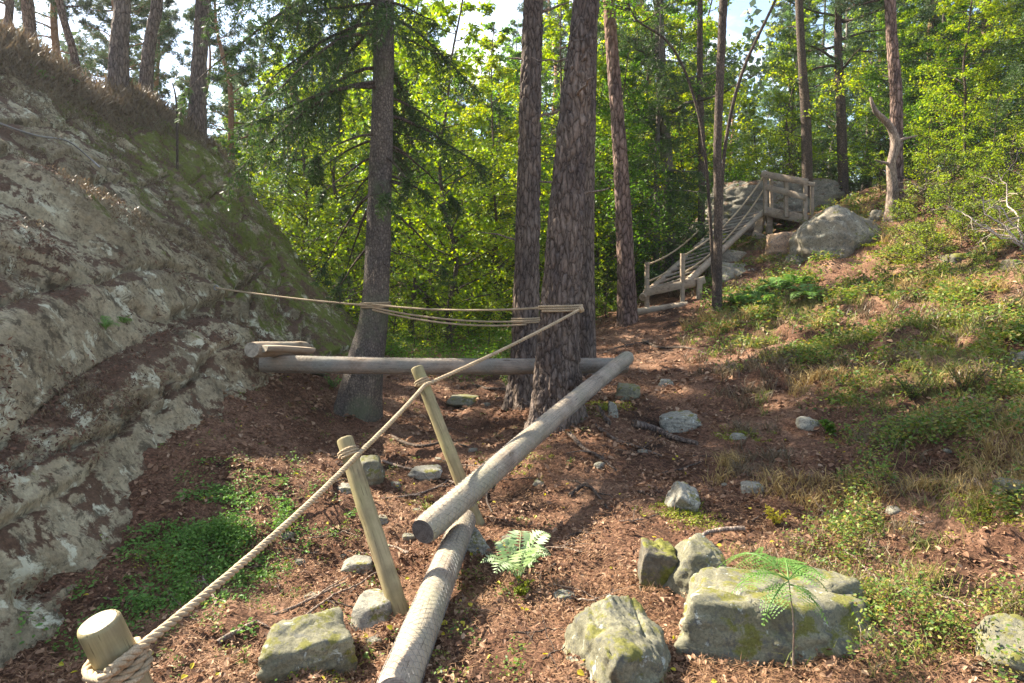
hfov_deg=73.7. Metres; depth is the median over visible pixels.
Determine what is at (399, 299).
leafy bush
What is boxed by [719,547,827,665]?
fern
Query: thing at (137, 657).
hand rope
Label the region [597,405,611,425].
tree root
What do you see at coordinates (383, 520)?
stone
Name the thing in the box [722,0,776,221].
curved sapling
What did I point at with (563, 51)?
birch tree
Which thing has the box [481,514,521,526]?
twig
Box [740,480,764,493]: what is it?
boulder
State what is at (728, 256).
boulder
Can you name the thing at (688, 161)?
rowan tree
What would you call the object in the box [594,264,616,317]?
leafy bush
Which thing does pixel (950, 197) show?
hill shrub
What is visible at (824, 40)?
young spruce
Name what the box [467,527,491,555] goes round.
boulder
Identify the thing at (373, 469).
boulder
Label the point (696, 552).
boulder
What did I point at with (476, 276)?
leafy bush
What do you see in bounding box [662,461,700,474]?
fallen branch
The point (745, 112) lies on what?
birch tree
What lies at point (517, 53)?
rowan tree
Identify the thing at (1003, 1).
young maple
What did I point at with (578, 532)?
fallen branch
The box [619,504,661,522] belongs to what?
twig
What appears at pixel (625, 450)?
twig
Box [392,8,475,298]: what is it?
birch tree
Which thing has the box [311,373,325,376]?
tree root
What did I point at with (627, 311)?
pine tree
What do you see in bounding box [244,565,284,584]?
twig
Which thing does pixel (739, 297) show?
fern
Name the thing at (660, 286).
stairway
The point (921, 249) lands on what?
hill shrub
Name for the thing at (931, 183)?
dead shrub
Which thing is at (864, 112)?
young maple
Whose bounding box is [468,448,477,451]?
stone
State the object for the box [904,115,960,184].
leafy bush
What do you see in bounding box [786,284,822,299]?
fern
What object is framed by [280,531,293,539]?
stone
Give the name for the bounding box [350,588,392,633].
boulder
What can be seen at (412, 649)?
balance log
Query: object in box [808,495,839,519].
twig
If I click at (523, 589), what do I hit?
plant
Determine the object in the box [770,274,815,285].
fern
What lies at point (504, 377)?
plant
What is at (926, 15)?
maple
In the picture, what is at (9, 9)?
pine tree
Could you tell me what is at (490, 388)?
tree root
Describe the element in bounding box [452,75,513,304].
birch tree
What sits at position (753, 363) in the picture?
heather stems
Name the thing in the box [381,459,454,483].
fallen branch
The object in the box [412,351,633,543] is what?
balance log
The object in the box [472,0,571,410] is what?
pine tree
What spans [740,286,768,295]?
fern
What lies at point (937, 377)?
grass
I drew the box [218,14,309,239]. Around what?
birch tree
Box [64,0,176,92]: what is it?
pine tree
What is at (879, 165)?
leafy bush
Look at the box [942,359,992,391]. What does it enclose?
plant
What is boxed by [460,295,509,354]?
leafy bush
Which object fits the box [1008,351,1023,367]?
boulder
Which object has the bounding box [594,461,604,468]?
stone
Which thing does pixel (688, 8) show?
young spruce
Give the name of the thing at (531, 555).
fern
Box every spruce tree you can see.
[174,0,501,421]
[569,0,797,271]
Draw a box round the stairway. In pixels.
[639,177,765,306]
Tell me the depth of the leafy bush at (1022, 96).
18.38 m
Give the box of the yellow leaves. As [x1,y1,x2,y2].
[59,376,1021,682]
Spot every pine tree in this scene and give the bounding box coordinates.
[0,0,51,27]
[0,0,107,78]
[20,0,36,41]
[46,0,110,71]
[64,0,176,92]
[72,0,153,92]
[96,0,185,88]
[106,0,130,91]
[129,0,191,99]
[138,0,162,93]
[165,6,245,145]
[179,0,290,204]
[188,0,210,141]
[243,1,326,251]
[431,54,473,181]
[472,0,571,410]
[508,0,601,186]
[524,0,609,433]
[579,42,596,377]
[603,0,638,326]
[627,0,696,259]
[709,72,752,183]
[711,0,727,313]
[751,0,881,198]
[754,1,825,172]
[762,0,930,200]
[773,38,820,164]
[805,0,903,199]
[843,1,910,187]
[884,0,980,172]
[926,0,961,149]
[981,0,992,137]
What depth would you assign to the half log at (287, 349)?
6.69 m
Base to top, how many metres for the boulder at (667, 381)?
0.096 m
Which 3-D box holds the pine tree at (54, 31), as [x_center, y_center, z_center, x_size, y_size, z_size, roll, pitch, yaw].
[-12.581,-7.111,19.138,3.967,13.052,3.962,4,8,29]
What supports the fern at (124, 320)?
on the rock face
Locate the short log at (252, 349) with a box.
[244,341,310,357]
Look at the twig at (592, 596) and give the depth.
3.53 m
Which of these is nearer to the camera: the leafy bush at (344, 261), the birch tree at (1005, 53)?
the leafy bush at (344, 261)
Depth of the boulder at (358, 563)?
4.14 m
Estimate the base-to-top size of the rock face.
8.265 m
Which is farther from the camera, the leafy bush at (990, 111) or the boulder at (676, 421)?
the leafy bush at (990, 111)
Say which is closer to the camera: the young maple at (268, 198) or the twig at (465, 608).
the twig at (465, 608)
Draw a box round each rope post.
[77,609,153,682]
[337,435,408,616]
[411,365,484,526]
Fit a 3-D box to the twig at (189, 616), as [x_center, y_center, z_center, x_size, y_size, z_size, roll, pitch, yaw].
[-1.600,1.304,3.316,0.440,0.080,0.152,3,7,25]
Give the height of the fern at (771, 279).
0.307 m
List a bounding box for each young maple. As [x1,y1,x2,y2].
[209,68,307,262]
[233,0,396,312]
[267,0,444,317]
[270,0,437,320]
[288,0,512,341]
[342,0,542,344]
[366,7,482,311]
[409,52,515,319]
[428,32,552,332]
[466,55,553,252]
[486,0,671,309]
[541,0,697,285]
[541,0,747,275]
[634,0,769,243]
[727,93,775,180]
[730,0,846,187]
[820,0,950,185]
[852,0,997,172]
[903,0,1023,178]
[904,0,1023,144]
[952,0,1023,140]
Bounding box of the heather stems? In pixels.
[595,175,1023,682]
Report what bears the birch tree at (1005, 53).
on the ground at (332, 513)
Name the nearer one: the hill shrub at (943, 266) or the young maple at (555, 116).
the hill shrub at (943, 266)
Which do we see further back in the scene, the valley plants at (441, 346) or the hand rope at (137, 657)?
the valley plants at (441, 346)
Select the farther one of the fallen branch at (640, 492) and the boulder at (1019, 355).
the boulder at (1019, 355)
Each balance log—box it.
[259,355,628,374]
[376,510,475,682]
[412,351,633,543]
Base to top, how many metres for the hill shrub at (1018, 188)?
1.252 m
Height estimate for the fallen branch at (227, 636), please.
0.178 m
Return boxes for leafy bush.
[320,244,362,313]
[340,277,402,324]
[386,298,444,357]
[387,276,425,345]
[396,255,467,337]
[414,275,474,353]
[431,258,504,340]
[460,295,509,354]
[490,273,513,337]
[507,256,543,289]
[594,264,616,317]
[860,150,887,194]
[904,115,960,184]
[910,125,984,197]
[912,95,990,173]
[938,146,1011,218]
[951,92,1023,176]
[955,88,1017,158]
[965,132,1023,212]
[1003,93,1023,159]
[1005,91,1023,165]
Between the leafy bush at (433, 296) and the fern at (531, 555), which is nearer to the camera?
the fern at (531, 555)
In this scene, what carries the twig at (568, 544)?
on the ground at (332, 513)
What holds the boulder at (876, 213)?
on the ground at (332, 513)
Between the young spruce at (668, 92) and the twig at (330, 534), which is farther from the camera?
the young spruce at (668, 92)
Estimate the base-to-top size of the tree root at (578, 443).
0.197 m
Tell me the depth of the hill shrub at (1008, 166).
15.03 m
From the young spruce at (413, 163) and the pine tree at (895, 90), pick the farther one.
the young spruce at (413, 163)
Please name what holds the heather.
on the rock face
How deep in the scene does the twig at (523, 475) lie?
5.65 m
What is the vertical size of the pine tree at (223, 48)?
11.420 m
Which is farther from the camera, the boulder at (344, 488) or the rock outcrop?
the rock outcrop
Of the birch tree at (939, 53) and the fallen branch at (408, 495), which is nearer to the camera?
the fallen branch at (408, 495)
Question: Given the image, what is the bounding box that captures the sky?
[0,0,1010,238]
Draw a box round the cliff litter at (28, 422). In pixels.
[0,63,348,638]
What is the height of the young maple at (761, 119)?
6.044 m
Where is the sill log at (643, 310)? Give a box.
[638,301,687,314]
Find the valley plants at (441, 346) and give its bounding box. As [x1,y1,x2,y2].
[340,240,736,382]
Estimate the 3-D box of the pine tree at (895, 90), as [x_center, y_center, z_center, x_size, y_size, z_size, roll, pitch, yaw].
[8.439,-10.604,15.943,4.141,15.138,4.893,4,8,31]
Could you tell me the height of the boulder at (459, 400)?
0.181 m
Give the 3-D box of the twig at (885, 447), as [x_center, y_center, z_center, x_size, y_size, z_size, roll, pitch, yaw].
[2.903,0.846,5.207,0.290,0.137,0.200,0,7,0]
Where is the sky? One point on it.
(506, 10)
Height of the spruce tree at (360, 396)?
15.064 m
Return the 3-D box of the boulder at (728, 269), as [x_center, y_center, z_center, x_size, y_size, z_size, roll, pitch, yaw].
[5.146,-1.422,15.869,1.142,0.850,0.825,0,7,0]
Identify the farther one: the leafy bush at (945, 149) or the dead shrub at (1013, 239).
the leafy bush at (945, 149)
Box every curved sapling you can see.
[599,0,713,279]
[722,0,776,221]
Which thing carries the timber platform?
on the ground at (332, 513)
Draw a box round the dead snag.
[869,97,934,222]
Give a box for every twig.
[106,596,160,611]
[164,586,198,619]
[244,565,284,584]
[284,547,323,553]
[306,528,359,538]
[328,600,384,659]
[449,593,495,623]
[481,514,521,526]
[503,458,542,479]
[511,627,565,644]
[533,536,592,551]
[537,608,564,670]
[554,583,640,601]
[602,445,648,453]
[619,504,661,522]
[751,501,772,520]
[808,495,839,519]
[858,534,900,550]
[870,441,904,452]
[882,503,931,524]
[927,589,975,608]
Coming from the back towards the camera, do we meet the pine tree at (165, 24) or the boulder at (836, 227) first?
the pine tree at (165, 24)
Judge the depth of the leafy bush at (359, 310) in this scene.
13.73 m
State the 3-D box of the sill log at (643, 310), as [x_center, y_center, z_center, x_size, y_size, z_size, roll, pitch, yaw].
[3.176,-0.708,15.075,1.392,0.171,0.180,-8,5,14]
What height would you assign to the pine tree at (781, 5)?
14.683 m
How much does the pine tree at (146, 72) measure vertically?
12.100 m
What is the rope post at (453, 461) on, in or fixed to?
on the ground at (332, 513)
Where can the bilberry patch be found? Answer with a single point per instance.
(192, 532)
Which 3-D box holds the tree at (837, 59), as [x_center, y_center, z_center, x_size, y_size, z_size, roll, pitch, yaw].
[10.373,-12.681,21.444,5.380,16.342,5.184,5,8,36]
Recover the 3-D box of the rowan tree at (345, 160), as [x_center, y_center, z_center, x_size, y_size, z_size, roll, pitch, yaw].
[-4.262,-4.409,20.586,6.394,9.543,6.205,-2,7,-17]
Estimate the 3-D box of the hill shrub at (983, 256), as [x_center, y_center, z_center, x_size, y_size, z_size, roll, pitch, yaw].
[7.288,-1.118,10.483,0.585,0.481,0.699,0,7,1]
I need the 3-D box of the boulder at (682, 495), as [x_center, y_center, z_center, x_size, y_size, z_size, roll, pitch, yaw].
[1.216,1.140,4.864,0.247,0.270,0.310,0,7,0]
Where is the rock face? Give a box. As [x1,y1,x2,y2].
[0,60,356,668]
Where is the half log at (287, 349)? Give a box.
[262,345,315,353]
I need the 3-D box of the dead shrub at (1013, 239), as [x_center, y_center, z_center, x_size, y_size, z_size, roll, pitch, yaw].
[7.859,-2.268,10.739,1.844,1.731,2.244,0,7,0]
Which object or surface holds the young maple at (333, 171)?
on the ground at (332, 513)
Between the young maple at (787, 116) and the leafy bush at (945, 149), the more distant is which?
the young maple at (787, 116)
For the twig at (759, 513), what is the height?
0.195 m
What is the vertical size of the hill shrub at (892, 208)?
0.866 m
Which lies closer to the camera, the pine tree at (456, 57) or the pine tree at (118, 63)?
the pine tree at (118, 63)
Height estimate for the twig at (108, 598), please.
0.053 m
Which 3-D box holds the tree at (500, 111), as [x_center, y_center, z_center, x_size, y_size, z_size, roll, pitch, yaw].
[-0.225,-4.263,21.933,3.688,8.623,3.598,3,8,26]
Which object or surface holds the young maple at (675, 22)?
on the ground at (332, 513)
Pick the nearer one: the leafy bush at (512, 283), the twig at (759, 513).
the twig at (759, 513)
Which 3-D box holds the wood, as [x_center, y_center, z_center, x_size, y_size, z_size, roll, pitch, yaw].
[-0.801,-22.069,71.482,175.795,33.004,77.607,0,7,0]
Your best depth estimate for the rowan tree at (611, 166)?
21.13 m
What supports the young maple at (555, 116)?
on the ground at (332, 513)
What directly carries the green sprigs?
on the ground at (332, 513)
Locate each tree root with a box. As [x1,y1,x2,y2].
[307,472,347,508]
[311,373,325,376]
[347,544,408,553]
[390,434,473,447]
[472,383,505,390]
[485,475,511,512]
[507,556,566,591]
[560,478,612,508]
[567,431,616,470]
[587,414,661,455]
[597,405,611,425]
[607,339,651,350]
[641,339,706,353]
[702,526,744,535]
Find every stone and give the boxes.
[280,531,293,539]
[295,558,305,564]
[304,592,317,598]
[366,635,381,646]
[379,515,388,524]
[391,481,400,487]
[402,532,414,540]
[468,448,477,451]
[532,480,543,486]
[553,589,575,604]
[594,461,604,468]
[885,505,900,514]
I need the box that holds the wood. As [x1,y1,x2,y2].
[59,0,1023,269]
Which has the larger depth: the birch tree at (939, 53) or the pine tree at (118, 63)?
the birch tree at (939, 53)
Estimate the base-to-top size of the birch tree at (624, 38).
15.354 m
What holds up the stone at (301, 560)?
on the ground at (332, 513)
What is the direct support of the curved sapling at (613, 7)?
on the ground at (332, 513)
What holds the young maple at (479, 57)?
on the ground at (332, 513)
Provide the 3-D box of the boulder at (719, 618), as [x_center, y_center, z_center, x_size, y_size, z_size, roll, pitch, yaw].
[1.152,1.424,3.153,1.059,0.704,0.886,0,7,0]
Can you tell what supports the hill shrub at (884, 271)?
on the ground at (332, 513)
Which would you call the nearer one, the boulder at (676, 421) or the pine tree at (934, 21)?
the boulder at (676, 421)
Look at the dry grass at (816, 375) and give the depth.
5.11 m
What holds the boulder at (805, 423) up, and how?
on the ground at (332, 513)
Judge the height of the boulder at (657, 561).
0.445 m
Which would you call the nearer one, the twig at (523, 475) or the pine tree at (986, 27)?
the twig at (523, 475)
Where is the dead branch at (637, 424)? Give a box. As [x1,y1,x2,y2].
[631,419,698,445]
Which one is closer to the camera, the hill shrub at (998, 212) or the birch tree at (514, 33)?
the hill shrub at (998, 212)
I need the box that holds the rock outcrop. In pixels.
[686,178,844,241]
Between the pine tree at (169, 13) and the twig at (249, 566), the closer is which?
the twig at (249, 566)
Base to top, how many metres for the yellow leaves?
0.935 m
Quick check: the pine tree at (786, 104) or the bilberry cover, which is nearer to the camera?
the bilberry cover
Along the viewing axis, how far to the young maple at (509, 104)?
30.54 m
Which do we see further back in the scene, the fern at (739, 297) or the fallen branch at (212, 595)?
the fern at (739, 297)
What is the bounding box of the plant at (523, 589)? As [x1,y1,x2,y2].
[509,575,533,595]
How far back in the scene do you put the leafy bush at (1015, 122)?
15.49 m
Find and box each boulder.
[256,606,357,682]
[337,482,351,493]
[340,555,372,573]
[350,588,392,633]
[360,455,384,484]
[407,464,441,481]
[446,394,479,406]
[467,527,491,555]
[562,594,670,682]
[608,401,617,417]
[615,383,639,400]
[638,537,677,591]
[658,379,673,386]
[659,410,701,432]
[662,533,726,599]
[664,481,700,513]
[674,566,878,668]
[706,249,746,269]
[706,262,753,282]
[729,433,745,439]
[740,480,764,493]
[764,232,794,259]
[785,254,805,264]
[789,204,880,260]
[795,416,819,430]
[809,567,868,606]
[868,210,883,220]
[938,253,970,263]
[973,613,1023,679]
[992,477,1023,494]
[1000,259,1023,269]
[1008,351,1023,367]
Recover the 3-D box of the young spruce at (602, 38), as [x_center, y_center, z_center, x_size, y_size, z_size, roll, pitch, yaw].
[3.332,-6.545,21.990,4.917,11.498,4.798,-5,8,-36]
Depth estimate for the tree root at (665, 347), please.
11.59 m
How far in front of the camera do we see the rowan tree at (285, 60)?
25.48 m
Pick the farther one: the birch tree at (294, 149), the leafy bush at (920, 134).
the birch tree at (294, 149)
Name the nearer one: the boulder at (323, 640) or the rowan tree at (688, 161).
the boulder at (323, 640)
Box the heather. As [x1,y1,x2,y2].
[0,15,356,444]
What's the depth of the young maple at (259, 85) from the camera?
22.04 m
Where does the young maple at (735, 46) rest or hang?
on the ground at (332, 513)
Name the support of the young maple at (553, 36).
on the ground at (332, 513)
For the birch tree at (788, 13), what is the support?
on the ground at (332, 513)
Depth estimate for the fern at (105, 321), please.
5.49 m
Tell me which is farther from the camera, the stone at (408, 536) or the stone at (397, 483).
the stone at (397, 483)
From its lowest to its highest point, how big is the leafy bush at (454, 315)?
1.810 m
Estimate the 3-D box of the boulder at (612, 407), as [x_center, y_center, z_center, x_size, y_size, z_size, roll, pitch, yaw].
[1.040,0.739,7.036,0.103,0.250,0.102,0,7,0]
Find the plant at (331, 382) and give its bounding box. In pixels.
[324,374,341,387]
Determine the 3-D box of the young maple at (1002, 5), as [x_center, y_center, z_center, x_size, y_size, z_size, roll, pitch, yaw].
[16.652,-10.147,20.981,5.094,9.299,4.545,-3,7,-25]
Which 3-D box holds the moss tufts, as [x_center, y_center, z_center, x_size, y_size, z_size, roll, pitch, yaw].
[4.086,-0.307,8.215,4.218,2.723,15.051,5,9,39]
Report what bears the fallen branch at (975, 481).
on the ground at (332, 513)
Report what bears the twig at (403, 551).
on the ground at (332, 513)
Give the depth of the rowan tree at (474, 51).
24.02 m
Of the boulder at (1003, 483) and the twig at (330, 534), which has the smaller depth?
the boulder at (1003, 483)
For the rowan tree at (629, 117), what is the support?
on the ground at (332, 513)
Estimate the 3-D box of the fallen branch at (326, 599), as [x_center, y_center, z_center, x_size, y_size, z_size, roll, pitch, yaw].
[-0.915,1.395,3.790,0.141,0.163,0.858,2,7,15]
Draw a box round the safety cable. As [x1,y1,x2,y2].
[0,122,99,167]
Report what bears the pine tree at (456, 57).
on the ground at (332, 513)
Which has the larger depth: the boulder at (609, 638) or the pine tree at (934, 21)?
the pine tree at (934, 21)
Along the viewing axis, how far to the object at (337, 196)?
27.19 m
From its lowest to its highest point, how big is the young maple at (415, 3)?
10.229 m
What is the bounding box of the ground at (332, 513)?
[0,149,1023,682]
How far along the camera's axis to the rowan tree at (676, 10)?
23.68 m
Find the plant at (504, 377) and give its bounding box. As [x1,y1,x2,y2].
[500,375,507,385]
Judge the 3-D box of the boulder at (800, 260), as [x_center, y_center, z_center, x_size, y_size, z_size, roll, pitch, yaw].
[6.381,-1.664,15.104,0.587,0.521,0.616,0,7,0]
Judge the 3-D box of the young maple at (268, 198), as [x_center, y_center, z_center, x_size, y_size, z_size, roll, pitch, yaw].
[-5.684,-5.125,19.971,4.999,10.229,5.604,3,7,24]
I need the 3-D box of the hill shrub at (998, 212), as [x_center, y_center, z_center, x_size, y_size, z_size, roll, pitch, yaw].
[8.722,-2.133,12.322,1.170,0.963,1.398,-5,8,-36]
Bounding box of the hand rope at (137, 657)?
[81,305,583,682]
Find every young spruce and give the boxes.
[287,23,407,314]
[358,2,469,299]
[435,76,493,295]
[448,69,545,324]
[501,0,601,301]
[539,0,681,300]
[594,0,728,297]
[653,4,751,249]
[727,107,759,180]
[746,11,836,180]
[758,0,872,192]
[813,3,913,193]
[852,5,942,191]
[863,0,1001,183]
[933,0,1023,176]
[941,0,1023,151]
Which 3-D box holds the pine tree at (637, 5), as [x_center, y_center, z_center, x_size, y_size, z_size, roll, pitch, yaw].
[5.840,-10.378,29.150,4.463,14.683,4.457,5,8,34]
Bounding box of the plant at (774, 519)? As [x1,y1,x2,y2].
[763,504,790,525]
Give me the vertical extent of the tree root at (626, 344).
0.187 m
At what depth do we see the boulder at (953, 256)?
11.62 m
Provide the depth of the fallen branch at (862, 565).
3.78 m
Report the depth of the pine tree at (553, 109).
32.73 m
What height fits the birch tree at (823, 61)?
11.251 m
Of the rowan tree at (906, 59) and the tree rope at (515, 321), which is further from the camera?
the rowan tree at (906, 59)
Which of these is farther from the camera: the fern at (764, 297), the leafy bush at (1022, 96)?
the leafy bush at (1022, 96)
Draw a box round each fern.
[26,64,53,79]
[98,315,120,329]
[117,315,132,322]
[480,530,550,579]
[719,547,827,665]
[722,292,759,304]
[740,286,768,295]
[741,292,778,305]
[755,277,791,289]
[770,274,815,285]
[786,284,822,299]
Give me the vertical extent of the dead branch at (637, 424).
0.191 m
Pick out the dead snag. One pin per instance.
(893, 190)
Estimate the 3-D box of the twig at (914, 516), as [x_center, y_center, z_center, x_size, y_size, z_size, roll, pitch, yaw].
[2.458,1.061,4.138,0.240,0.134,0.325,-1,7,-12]
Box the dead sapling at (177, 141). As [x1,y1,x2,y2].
[171,82,178,169]
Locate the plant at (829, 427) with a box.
[819,417,836,434]
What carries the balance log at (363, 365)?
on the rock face
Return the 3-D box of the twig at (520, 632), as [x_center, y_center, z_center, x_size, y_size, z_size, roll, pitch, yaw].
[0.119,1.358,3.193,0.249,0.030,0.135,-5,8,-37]
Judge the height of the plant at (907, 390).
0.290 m
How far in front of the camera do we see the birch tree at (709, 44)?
29.52 m
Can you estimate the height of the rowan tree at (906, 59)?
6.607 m
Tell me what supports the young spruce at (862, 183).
on the ground at (332, 513)
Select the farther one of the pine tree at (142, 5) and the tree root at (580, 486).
the pine tree at (142, 5)
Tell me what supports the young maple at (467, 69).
on the ground at (332, 513)
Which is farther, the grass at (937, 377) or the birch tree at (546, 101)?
the birch tree at (546, 101)
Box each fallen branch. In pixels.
[179,548,217,605]
[215,575,348,645]
[305,572,376,614]
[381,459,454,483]
[381,478,453,499]
[568,531,600,536]
[637,490,662,496]
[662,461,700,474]
[832,549,880,585]
[971,477,1018,497]
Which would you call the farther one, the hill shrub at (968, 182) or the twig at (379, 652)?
the hill shrub at (968, 182)
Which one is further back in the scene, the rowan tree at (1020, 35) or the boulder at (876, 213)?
the rowan tree at (1020, 35)
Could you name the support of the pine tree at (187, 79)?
on the ground at (332, 513)
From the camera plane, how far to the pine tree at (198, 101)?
13.55 m
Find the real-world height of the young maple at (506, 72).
8.369 m
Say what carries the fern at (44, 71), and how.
on the rock face
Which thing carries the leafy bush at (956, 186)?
on the ground at (332, 513)
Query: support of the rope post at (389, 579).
on the ground at (332, 513)
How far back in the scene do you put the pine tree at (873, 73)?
34.37 m
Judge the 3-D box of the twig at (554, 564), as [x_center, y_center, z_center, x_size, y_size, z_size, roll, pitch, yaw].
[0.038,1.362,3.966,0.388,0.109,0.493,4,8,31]
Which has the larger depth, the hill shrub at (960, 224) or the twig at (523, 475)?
the hill shrub at (960, 224)
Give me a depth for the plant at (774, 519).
4.47 m
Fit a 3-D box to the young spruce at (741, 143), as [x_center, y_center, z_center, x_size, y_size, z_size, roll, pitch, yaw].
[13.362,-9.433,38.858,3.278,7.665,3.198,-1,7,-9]
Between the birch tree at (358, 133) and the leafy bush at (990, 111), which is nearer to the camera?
the leafy bush at (990, 111)
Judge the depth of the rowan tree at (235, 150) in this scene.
19.80 m
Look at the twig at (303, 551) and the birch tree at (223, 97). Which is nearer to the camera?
the twig at (303, 551)
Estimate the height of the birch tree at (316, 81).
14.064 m
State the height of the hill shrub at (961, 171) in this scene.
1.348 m
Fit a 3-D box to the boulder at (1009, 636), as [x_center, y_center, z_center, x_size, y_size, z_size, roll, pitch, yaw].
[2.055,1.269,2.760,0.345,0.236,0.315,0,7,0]
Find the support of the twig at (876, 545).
on the ground at (332, 513)
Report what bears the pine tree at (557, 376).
on the ground at (332, 513)
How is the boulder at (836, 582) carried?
on the ground at (332, 513)
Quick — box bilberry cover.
[490,160,1023,682]
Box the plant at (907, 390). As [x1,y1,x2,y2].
[893,372,936,400]
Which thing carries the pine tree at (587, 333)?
on the ground at (332, 513)
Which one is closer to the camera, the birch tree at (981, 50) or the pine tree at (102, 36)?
the pine tree at (102, 36)
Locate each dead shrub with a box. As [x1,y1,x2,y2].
[900,164,958,202]
[934,147,1023,249]
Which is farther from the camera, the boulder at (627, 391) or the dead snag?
the dead snag
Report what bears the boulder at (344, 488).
on the ground at (332, 513)
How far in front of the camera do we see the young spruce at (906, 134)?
36.92 m
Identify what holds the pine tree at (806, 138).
on the ground at (332, 513)
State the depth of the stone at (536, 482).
5.48 m
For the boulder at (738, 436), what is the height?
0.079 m
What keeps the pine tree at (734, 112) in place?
on the ground at (332, 513)
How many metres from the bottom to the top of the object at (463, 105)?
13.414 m
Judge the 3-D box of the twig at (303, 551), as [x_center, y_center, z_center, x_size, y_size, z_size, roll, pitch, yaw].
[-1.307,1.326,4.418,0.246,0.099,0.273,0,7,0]
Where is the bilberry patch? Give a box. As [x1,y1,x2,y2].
[15,447,356,671]
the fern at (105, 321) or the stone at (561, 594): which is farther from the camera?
the fern at (105, 321)
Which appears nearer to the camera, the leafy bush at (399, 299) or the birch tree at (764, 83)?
the leafy bush at (399, 299)
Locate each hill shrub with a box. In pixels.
[860,264,901,287]
[869,202,927,237]
[879,218,962,265]
[882,171,969,217]
[884,224,939,257]
[905,187,996,232]
[906,154,997,202]
[911,203,997,248]
[919,261,957,288]
[940,169,1023,219]
[954,139,1023,188]
[954,196,1023,241]
[964,253,1006,275]
[980,173,1023,221]
[994,213,1023,245]
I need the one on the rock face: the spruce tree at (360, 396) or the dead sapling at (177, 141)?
the dead sapling at (177, 141)
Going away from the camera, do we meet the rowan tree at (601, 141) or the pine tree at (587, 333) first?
the pine tree at (587, 333)
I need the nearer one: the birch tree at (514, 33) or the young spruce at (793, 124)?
the young spruce at (793, 124)
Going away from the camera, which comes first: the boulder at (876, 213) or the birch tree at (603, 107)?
the boulder at (876, 213)
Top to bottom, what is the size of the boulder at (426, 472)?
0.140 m
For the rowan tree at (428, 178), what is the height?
9.543 m
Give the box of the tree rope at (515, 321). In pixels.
[216,287,582,326]
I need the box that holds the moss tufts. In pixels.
[133,226,1023,682]
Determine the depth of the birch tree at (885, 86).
32.56 m
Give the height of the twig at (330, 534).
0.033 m
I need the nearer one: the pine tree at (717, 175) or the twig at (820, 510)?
the twig at (820, 510)
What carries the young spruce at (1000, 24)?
on the ground at (332, 513)
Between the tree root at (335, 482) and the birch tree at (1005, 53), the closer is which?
the tree root at (335, 482)
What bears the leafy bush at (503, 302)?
on the ground at (332, 513)
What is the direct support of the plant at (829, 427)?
on the ground at (332, 513)
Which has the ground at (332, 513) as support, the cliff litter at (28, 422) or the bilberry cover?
the bilberry cover
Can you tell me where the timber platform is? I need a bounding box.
[751,170,814,238]
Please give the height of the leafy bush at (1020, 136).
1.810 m
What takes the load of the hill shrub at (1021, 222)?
on the ground at (332, 513)
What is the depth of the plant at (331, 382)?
8.62 m
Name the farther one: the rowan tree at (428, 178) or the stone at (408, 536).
the rowan tree at (428, 178)
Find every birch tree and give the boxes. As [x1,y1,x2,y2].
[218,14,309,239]
[218,61,272,211]
[272,49,331,238]
[274,0,362,287]
[350,18,424,271]
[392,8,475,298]
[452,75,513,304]
[475,19,522,187]
[504,22,557,274]
[544,19,569,142]
[547,49,632,254]
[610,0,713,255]
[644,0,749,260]
[660,39,752,221]
[726,101,766,181]
[747,0,836,179]
[747,74,785,177]
[769,1,887,179]
[822,2,942,159]
[883,1,981,133]
[959,0,1014,113]
[968,0,1018,83]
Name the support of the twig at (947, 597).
on the ground at (332, 513)
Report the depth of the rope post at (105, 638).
1.83 m
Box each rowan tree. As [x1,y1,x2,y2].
[220,135,263,193]
[243,49,352,286]
[299,39,472,327]
[313,37,513,334]
[398,21,595,321]
[457,36,601,299]
[473,44,661,296]
[540,48,699,300]
[541,50,709,302]
[609,0,757,247]
[660,66,725,244]
[819,0,961,186]
[880,3,1002,180]
[943,5,1023,156]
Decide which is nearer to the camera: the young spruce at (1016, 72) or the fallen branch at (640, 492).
the fallen branch at (640, 492)
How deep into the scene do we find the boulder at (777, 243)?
15.96 m
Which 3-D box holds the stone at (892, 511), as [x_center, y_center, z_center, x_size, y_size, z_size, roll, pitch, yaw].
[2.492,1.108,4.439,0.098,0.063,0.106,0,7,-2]
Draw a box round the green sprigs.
[100,377,601,682]
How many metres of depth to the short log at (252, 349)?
6.71 m
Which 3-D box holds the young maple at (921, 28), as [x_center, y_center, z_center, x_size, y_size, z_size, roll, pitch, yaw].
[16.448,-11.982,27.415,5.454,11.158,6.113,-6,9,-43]
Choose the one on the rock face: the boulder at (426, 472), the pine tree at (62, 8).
the pine tree at (62, 8)
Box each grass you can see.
[676,162,1023,514]
[676,237,1023,682]
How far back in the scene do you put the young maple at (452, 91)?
26.01 m
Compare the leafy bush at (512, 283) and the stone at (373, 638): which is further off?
the leafy bush at (512, 283)

